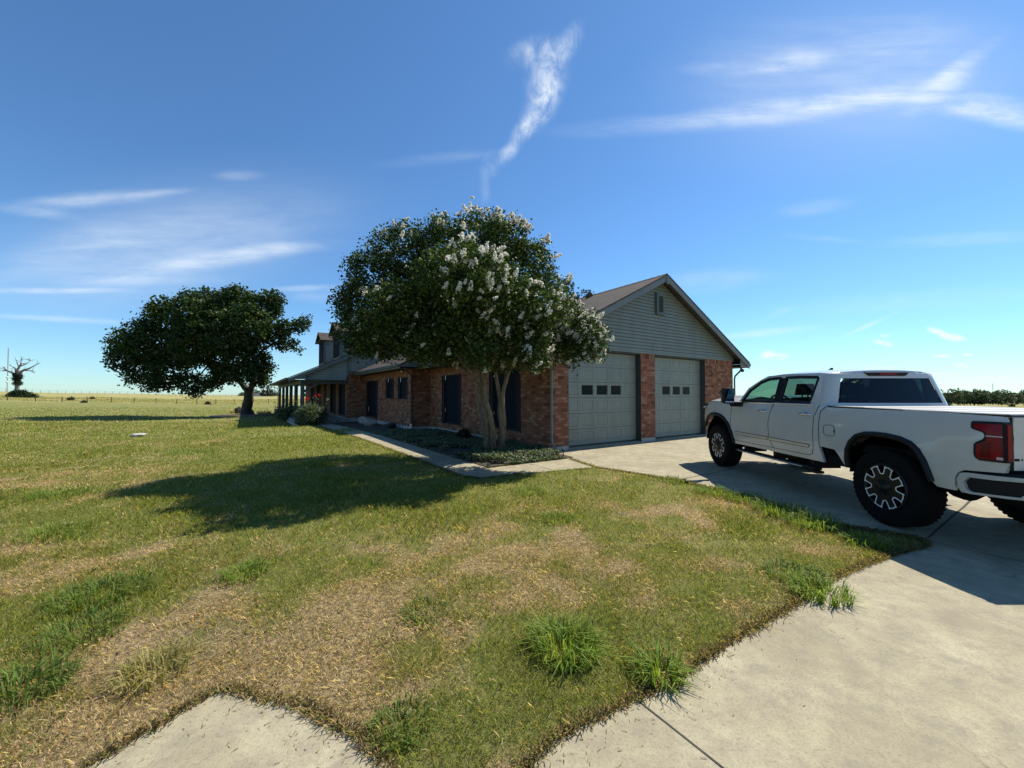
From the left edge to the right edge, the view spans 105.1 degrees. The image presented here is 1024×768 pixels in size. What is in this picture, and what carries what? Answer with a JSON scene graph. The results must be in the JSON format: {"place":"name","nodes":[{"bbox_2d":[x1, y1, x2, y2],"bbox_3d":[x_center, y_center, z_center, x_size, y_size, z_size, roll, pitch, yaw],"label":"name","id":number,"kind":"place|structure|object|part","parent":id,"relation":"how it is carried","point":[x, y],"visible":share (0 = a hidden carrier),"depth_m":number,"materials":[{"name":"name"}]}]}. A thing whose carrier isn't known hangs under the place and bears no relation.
{"place":"outdoors","nodes":[
{"label":"outdoors","id":0,"kind":"place"},
{"bbox_2d":[131,433,146,435],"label":"stone slab","id":1,"kind":"structure","parent":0,"point":[138,434],"depth_m":16.94,"materials":[{"name":"white stone"}]},
{"bbox_2d":[316,423,592,479],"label":"sidewalk","id":2,"kind":"structure","parent":0,"point":[456,465],"depth_m":9.11,"materials":[{"name":"concrete"}]},
{"bbox_2d":[0,391,1023,767],"bbox_3d":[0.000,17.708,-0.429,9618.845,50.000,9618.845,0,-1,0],"label":"ground","id":3,"kind":"structure","parent":0,"point":[130,633],"depth_m":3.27,"materials":[{"name":"green plant"}]},
{"bbox_2d":[6,347,8,391],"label":"radio mast","id":4,"kind":"object","parent":3,"relation":"on","point":[7,369],"visible":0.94,"depth_m":600.36,"materials":[{"name":"metal"}]},
{"bbox_2d":[0,357,38,390],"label":"dead tree","id":5,"kind":"object","parent":3,"relation":"on","point":[17,375],"visible":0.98,"depth_m":117.96,"materials":[{"name":"plant"}]},
{"bbox_2d":[2,389,37,397],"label":"bramble","id":6,"kind":"object","parent":3,"relation":"on","point":[24,393],"visible":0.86,"depth_m":113.37,"materials":[{"name":"green plant"}]},
{"bbox_2d":[0,645,101,713],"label":"grass clump","id":7,"kind":"object","parent":3,"relation":"on","point":[57,665],"visible":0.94,"depth_m":2.21,"materials":[{"name":"green plant"}]},
{"bbox_2d":[8,516,98,545],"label":"grass clump","id":8,"kind":"object","parent":3,"relation":"on","point":[48,531],"visible":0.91,"depth_m":4.50,"materials":[{"name":"green plant"}]},
{"bbox_2d":[17,482,98,501],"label":"grass clump","id":9,"kind":"object","parent":3,"relation":"on","point":[47,494],"visible":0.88,"depth_m":6.34,"materials":[{"name":"green plant"}]},
{"bbox_2d":[13,601,140,656],"bbox_3d":[-2.902,1.648,2.686,0.576,0.134,0.564,1,-2,-25],"label":"grass clump","id":10,"kind":"object","parent":3,"relation":"on","point":[73,645],"visible":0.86,"depth_m":2.66,"materials":[{"name":"green plant"}]},
{"bbox_2d":[31,565,170,617],"bbox_3d":[-3.270,1.654,3.176,0.814,0.146,0.762,1,-1,-21],"label":"grass clump","id":11,"kind":"object","parent":3,"relation":"on","point":[76,594],"visible":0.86,"depth_m":3.15,"materials":[{"name":"green plant"}]},
{"bbox_2d":[5,389,237,396],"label":"field fence","id":12,"kind":"object","parent":3,"relation":"on","point":[115,391],"visible":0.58,"depth_m":219.19,"materials":[{"name":"brown wood"}]},
{"bbox_2d":[3,395,299,403],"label":"wire fence","id":13,"kind":"object","parent":3,"relation":"on","point":[134,399],"visible":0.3,"depth_m":99.14,"materials":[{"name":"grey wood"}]},
{"bbox_2d":[0,395,304,404],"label":"hay grass","id":14,"kind":"structure","parent":3,"relation":"on","point":[130,400],"depth_m":120.30,"materials":[{"name":"green plant"}]},
{"bbox_2d":[92,634,219,695],"bbox_3d":[-2.097,1.628,2.296,0.549,0.156,0.550,0,-1,0],"label":"grass clump","id":15,"kind":"object","parent":3,"relation":"on","point":[142,669],"visible":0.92,"depth_m":2.28,"materials":[{"name":"green plant"}]},
{"bbox_2d":[162,446,216,455],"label":"grass clump","id":16,"kind":"object","parent":3,"relation":"on","point":[186,450],"visible":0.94,"depth_m":11.43,"materials":[{"name":"green plant"}]},
{"bbox_2d":[234,406,240,413],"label":"boulder","id":17,"kind":"object","parent":3,"relation":"on","point":[237,410],"visible":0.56,"depth_m":40.08,"materials":[{"name":"stone"}]},
{"bbox_2d":[205,556,274,585],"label":"grass clump","id":18,"kind":"object","parent":3,"relation":"on","point":[255,569],"visible":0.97,"depth_m":3.52,"materials":[{"name":"green plant"}]},
{"bbox_2d":[209,414,273,416],"bbox_3d":[-24.078,2.904,35.896,7.086,0.208,5.190,0,-1,0],"label":"tree bed","id":19,"kind":"object","parent":3,"relation":"on","point":[239,415],"visible":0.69,"depth_m":35.23,"materials":[{"name":"brown soil"}]},
{"bbox_2d":[99,282,312,414],"bbox_3d":[-27.473,-3.005,35.586,19.092,12.571,8.034,0,-1,0],"label":"shade tree","id":20,"kind":"object","parent":19,"relation":"on","point":[206,328],"visible":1,"depth_m":34.12,"materials":[{"name":"green plant"}]},
{"bbox_2d":[260,387,277,395],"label":"distant tree","id":21,"kind":"object","parent":3,"relation":"on","point":[264,392],"visible":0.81,"depth_m":328.31,"materials":[{"name":"green plant"}]},
{"bbox_2d":[274,401,305,421],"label":"rose bush","id":22,"kind":"object","parent":3,"relation":"on","point":[284,413],"visible":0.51,"depth_m":25.84,"materials":[{"name":"green plant"}]},
{"bbox_2d":[286,420,297,425],"bbox_3d":[-14.451,2.420,25.407,0.169,0.297,9.766,1,-2,-34],"label":"stone edging","id":23,"kind":"object","parent":3,"relation":"on","point":[291,423],"visible":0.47,"depth_m":22.86,"materials":[{"name":"grey stone"}]},
{"bbox_2d":[290,394,330,425],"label":"rose bush","id":24,"kind":"object","parent":3,"relation":"on","point":[301,415],"visible":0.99,"depth_m":21.90,"materials":[{"name":"green plant"}]},
{"bbox_2d":[330,427,359,431],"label":"grass clump","id":25,"kind":"object","parent":3,"relation":"on","point":[342,429],"visible":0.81,"depth_m":17.43,"materials":[{"name":"green plant"}]},
{"bbox_2d":[361,688,438,754],"bbox_3d":[-0.557,1.657,1.929,0.432,0.080,0.377,0,-1,0],"label":"grass clump","id":26,"kind":"object","parent":3,"relation":"on","point":[404,716],"visible":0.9,"depth_m":1.94,"materials":[{"name":"green plant"}]},
{"bbox_2d":[396,594,453,627],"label":"grass clump","id":27,"kind":"object","parent":3,"relation":"on","point":[433,608],"visible":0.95,"depth_m":2.93,"materials":[{"name":"green plant"}]},
{"bbox_2d":[429,481,468,491],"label":"grass clump","id":28,"kind":"object","parent":3,"relation":"on","point":[460,482],"visible":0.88,"depth_m":6.75,"materials":[{"name":"green plant"}]},
{"bbox_2d":[331,421,571,467],"bbox_3d":[-4.534,2.143,16.719,2.784,0.255,18.036,1,-2,-35],"label":"flower bed","id":29,"kind":"object","parent":3,"relation":"on","point":[436,448],"visible":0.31,"depth_m":11.71,"materials":[{"name":"soil"}]},
{"bbox_2d":[358,416,367,423],"bbox_3d":[-8.414,2.051,22.198,0.587,0.480,0.537,0,-1,-16],"label":"rock","id":30,"kind":"object","parent":29,"relation":"on","point":[362,419],"visible":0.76,"depth_m":22.00,"materials":[{"name":"stone"}]},
{"bbox_2d":[364,419,376,425],"bbox_3d":[-7.276,2.008,20.161,0.640,0.454,0.488,1,-2,-38],"label":"rock","id":31,"kind":"object","parent":29,"relation":"on","point":[370,422],"visible":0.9,"depth_m":20.00,"materials":[{"name":"stone"}]},
{"bbox_2d":[384,422,395,427],"bbox_3d":[-5.847,1.996,18.833,0.561,0.297,0.558,-1,-1,22],"label":"rock","id":32,"kind":"object","parent":29,"relation":"on","point":[390,425],"visible":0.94,"depth_m":18.67,"materials":[{"name":"black stone"}]},
{"bbox_2d":[455,428,471,438],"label":"shrub","id":33,"kind":"object","parent":29,"relation":"on","point":[466,432],"visible":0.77,"depth_m":13.98,"materials":[{"name":"green plant"}]},
{"bbox_2d":[371,428,562,466],"bbox_3d":[-2.153,1.834,13.187,2.764,0.260,9.654,1,-2,-34],"label":"ground cover","id":34,"kind":"object","parent":29,"relation":"on","point":[514,452],"visible":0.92,"depth_m":10.91,"materials":[{"name":"green plant"}]},
{"bbox_2d":[326,196,613,449],"bbox_3d":[-1.151,-1.164,9.376,5.553,6.247,6.390,1,-2,-37],"label":"crape myrtle","id":35,"kind":"object","parent":29,"relation":"on","point":[462,296],"visible":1,"depth_m":7.88,"materials":[{"name":"green plant"}]},
{"bbox_2d":[269,273,750,450],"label":"brick house","id":36,"kind":"structure","parent":3,"relation":"on","point":[664,370],"depth_m":14.28,"materials":[{"name":"brick"}]},
{"bbox_2d":[311,387,314,404],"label":"window","id":37,"kind":"structure","parent":36,"relation":"in","point":[312,389],"depth_m":37.28,"materials":[{"name":"black glass"}]},
{"bbox_2d":[317,385,320,405],"bbox_3d":[-16.536,1.167,33.665,0.135,2.165,2.340,1,-2,-34],"label":"window","id":38,"kind":"structure","parent":36,"relation":"in","point":[318,386],"depth_m":33.76,"materials":[{"name":"black glass"}]},
{"bbox_2d":[324,384,326,411],"bbox_3d":[-14.630,1.126,30.819,0.142,2.260,1.450,1,-2,-34],"label":"front door","id":39,"kind":"structure","parent":36,"relation":"in","point":[325,389],"depth_m":30.98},
{"bbox_2d":[330,384,335,413],"bbox_3d":[-12.781,1.032,28.088,0.135,2.165,2.190,1,-2,-34],"label":"window","id":40,"kind":"structure","parent":36,"relation":"in","point":[332,386],"depth_m":28.24,"materials":[{"name":"black glass"}]},
{"bbox_2d":[338,384,344,415],"bbox_3d":[-10.999,0.978,25.443,0.135,2.145,2.070,1,-2,-34],"label":"window","id":41,"kind":"structure","parent":36,"relation":"in","point":[341,397],"depth_m":25.75,"materials":[{"name":"black glass"}]},
{"bbox_2d":[366,380,377,418],"bbox_3d":[-8.299,0.917,23.331,0.135,2.205,2.590,1,-2,-34],"label":"window","id":42,"kind":"structure","parent":36,"relation":"in","point":[371,386],"depth_m":23.44,"materials":[{"name":"black glass"}]},
{"bbox_2d":[385,378,393,399],"bbox_3d":[-6.322,0.276,20.403,0.135,1.105,1.420,1,-2,-34],"label":"window","id":43,"kind":"structure","parent":36,"relation":"in","point":[389,382],"depth_m":20.50,"materials":[{"name":"black glass"}]},
{"bbox_2d":[397,377,407,400],"bbox_3d":[-5.186,0.236,18.721,0.135,1.105,1.440,1,-2,-34],"label":"window","id":44,"kind":"structure","parent":36,"relation":"in","point":[402,382],"depth_m":18.78,"materials":[{"name":"black glass"}]},
{"bbox_2d":[441,374,460,426],"bbox_3d":[-2.494,0.672,16.285,0.135,2.115,1.870,1,-2,-34],"label":"window","id":45,"kind":"structure","parent":36,"relation":"in","point":[451,384],"depth_m":16.36,"materials":[{"name":"black glass"}]},
{"bbox_2d":[489,369,520,433],"bbox_3d":[-0.234,0.546,12.932,0.135,2.025,1.920,1,-2,-34],"label":"window","id":46,"kind":"structure","parent":36,"relation":"in","point":[513,388],"depth_m":12.71,"materials":[{"name":"black glass"}]},
{"bbox_2d":[569,351,635,446],"bbox_3d":[2.857,0.450,12.459,3.240,2.884,0.035,1,-2,-34],"label":"garage door","id":47,"kind":"structure","parent":36,"relation":"in","point":[602,396],"depth_m":12.48,"materials":[{"name":"white paint"}]},
{"bbox_2d":[655,357,700,437],"bbox_3d":[6.137,0.503,14.661,3.130,2.884,0.035,1,-2,-34],"label":"garage door","id":48,"kind":"structure","parent":36,"relation":"in","point":[677,381],"depth_m":14.68,"materials":[{"name":"white paint"}]},
{"bbox_2d":[516,485,545,496],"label":"grass clump","id":49,"kind":"object","parent":3,"relation":"on","point":[529,489],"visible":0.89,"depth_m":6.45,"materials":[{"name":"green plant"}]},
{"bbox_2d":[539,509,580,525],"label":"grass clump","id":50,"kind":"object","parent":3,"relation":"on","point":[558,515],"visible":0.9,"depth_m":5.07,"materials":[{"name":"green plant"}]},
{"bbox_2d":[512,605,620,680],"bbox_3d":[0.320,1.613,2.472,0.683,0.194,0.713,0,-1,0],"label":"grass clump","id":51,"kind":"object","parent":3,"relation":"on","point":[549,633],"visible":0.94,"depth_m":2.49,"materials":[{"name":"green plant"}]},
{"bbox_2d":[607,636,711,701],"bbox_3d":[0.828,1.612,2.258,0.531,0.187,0.501,0,-1,0],"label":"grass clump","id":52,"kind":"object","parent":3,"relation":"on","point":[653,678],"visible":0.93,"depth_m":2.25,"materials":[{"name":"green plant"}]},
{"bbox_2d":[656,474,688,483],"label":"grass clump","id":53,"kind":"object","parent":3,"relation":"on","point":[677,479],"visible":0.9,"depth_m":7.29,"materials":[{"name":"green plant"}]},
{"bbox_2d":[695,481,732,496],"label":"grass clump","id":54,"kind":"object","parent":3,"relation":"on","point":[716,490],"visible":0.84,"depth_m":6.47,"materials":[{"name":"green plant"}]},
{"bbox_2d":[724,490,774,504],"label":"grass clump","id":55,"kind":"object","parent":3,"relation":"on","point":[744,494],"visible":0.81,"depth_m":6.04,"materials":[{"name":"green plant"}]},
{"bbox_2d":[747,493,811,518],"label":"grass clump","id":56,"kind":"object","parent":3,"relation":"on","point":[765,507],"visible":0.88,"depth_m":5.39,"materials":[{"name":"green plant"}]},
{"bbox_2d":[759,557,834,586],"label":"grass clump","id":57,"kind":"object","parent":3,"relation":"on","point":[787,566],"visible":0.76,"depth_m":3.60,"materials":[{"name":"green plant"}]},
{"bbox_2d":[780,507,850,532],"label":"grass clump","id":58,"kind":"object","parent":3,"relation":"on","point":[810,520],"visible":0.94,"depth_m":4.83,"materials":[{"name":"green plant"}]},
{"bbox_2d":[777,566,874,606],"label":"grass clump","id":59,"kind":"object","parent":3,"relation":"on","point":[821,593],"visible":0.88,"depth_m":3.16,"materials":[{"name":"green plant"}]},
{"bbox_2d":[835,529,895,549],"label":"grass clump","id":60,"kind":"object","parent":3,"relation":"on","point":[856,533],"visible":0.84,"depth_m":4.30,"materials":[{"name":"green plant"}]},
{"bbox_2d":[940,388,1023,405],"bbox_3d":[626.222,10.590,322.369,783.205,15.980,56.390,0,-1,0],"label":"treeline","id":61,"kind":"object","parent":3,"relation":"on","point":[974,397],"visible":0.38,"depth_m":303.43,"materials":[{"name":"green plant"}]},
{"bbox_2d":[0,0,1023,396],"label":"sky","id":62,"kind":"structure","parent":0,"point":[835,184],"materials":[{"name":"blue"}]},
{"bbox_2d":[85,436,1023,767],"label":"driveway","id":63,"kind":"structure","parent":0,"point":[907,674],"depth_m":2.18,"materials":[{"name":"concrete"}]},
{"bbox_2d":[639,443,1022,767],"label":"driveway joint","id":64,"kind":"object","parent":63,"relation":"on","point":[949,518],"visible":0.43,"depth_m":4.26,"materials":[{"name":"grey concrete"}]},
{"bbox_2d":[704,368,1023,526],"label":"pickup truck","id":65,"kind":"object","parent":63,"relation":"on","point":[912,442],"visible":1,"depth_m":5.17,"materials":[{"name":"white paint"}]},
{"bbox_3d":[4.678,0.763,7.677,0.119,0.778,1.334,0,-1,0],"label":"door","id":66,"kind":"part","parent":65,"relation":"part of","materials":[{"name":"white paint"}]},
{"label":"side window","id":67,"kind":"part","parent":65,"relation":"part of","materials":[{"name":"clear glass"}]},
{"bbox_3d":[4.671,0.735,6.552,0.119,0.776,1.142,0,-1,0],"label":"door","id":68,"kind":"part","parent":65,"relation":"part of","materials":[{"name":"white paint"}]},
{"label":"side window","id":69,"kind":"part","parent":65,"relation":"part of","materials":[{"name":"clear glass"}]},
{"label":"rear window","id":70,"kind":"part","parent":65,"relation":"part of","materials":[{"name":"black glass"}]},
{"bbox_2d":[576,289,594,297],"bbox_3d":[5.766,-2.852,33.355,4.374,10.614,3.088,0,-1,15],"label":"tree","id":71,"kind":"object","parent":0,"point":[582,292],"visible":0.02,"depth_m":33.13,"materials":[{"name":"green plant"}]}
]}

